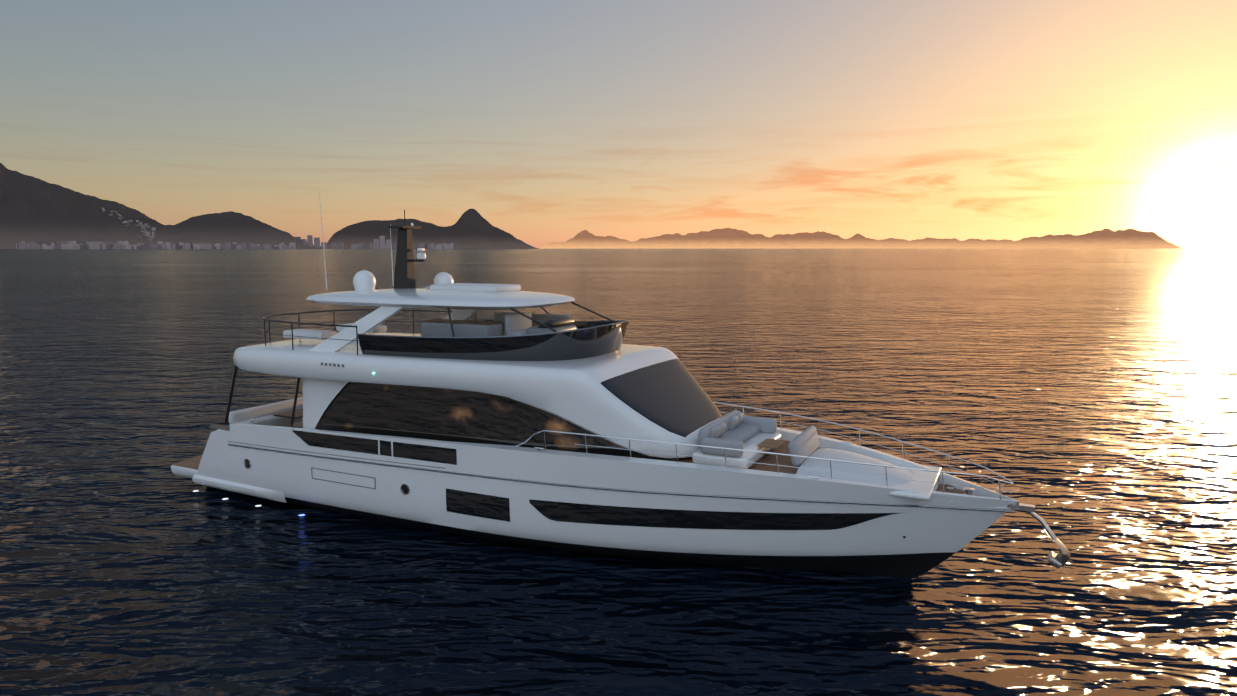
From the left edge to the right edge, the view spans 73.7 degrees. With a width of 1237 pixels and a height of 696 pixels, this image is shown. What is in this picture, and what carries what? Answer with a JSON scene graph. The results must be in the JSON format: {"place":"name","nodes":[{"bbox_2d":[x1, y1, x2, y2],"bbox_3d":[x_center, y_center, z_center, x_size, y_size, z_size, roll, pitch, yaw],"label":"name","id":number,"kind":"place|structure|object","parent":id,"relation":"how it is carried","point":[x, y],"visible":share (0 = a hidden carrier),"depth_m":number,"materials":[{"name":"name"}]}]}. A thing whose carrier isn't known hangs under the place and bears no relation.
{"place":"outdoors","nodes":[
{"label":"outdoors","id":0,"kind":"place"},
{"bbox_2d":[0,163,1182,248],"bbox_3d":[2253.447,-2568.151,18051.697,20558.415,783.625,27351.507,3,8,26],"label":"coastal hills","id":1,"kind":"structure","parent":0,"point":[32,208],"depth_m":9343.38,"materials":[{"name":"grey stone"}]},
{"bbox_2d":[16,208,457,248],"bbox_3d":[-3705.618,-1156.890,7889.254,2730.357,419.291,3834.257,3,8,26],"label":"city buildings","id":2,"kind":"structure","parent":1,"relation":"on","point":[110,245],"depth_m":6889.41,"materials":[{"name":"grey concrete"}]},
{"bbox_2d":[0,248,1236,695],"bbox_3d":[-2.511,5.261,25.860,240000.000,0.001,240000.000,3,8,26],"label":"sea water","id":3,"kind":"structure","parent":0,"point":[1084,402],"depth_m":27.32,"materials":[{"name":"blue liquid"}]},
{"bbox_2d":[171,195,1069,578],"bbox_3d":[-2.299,0.826,25.136,28.647,11.180,6.727,3,8,26],"label":"yacht","id":4,"kind":"object","parent":3,"relation":"on","point":[559,431],"visible":0.98,"depth_m":22.54,"materials":[{"name":"white plastic"}]},
{"bbox_2d":[0,0,1236,247],"label":"sky","id":5,"kind":"structure","parent":0,"point":[552,121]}
]}

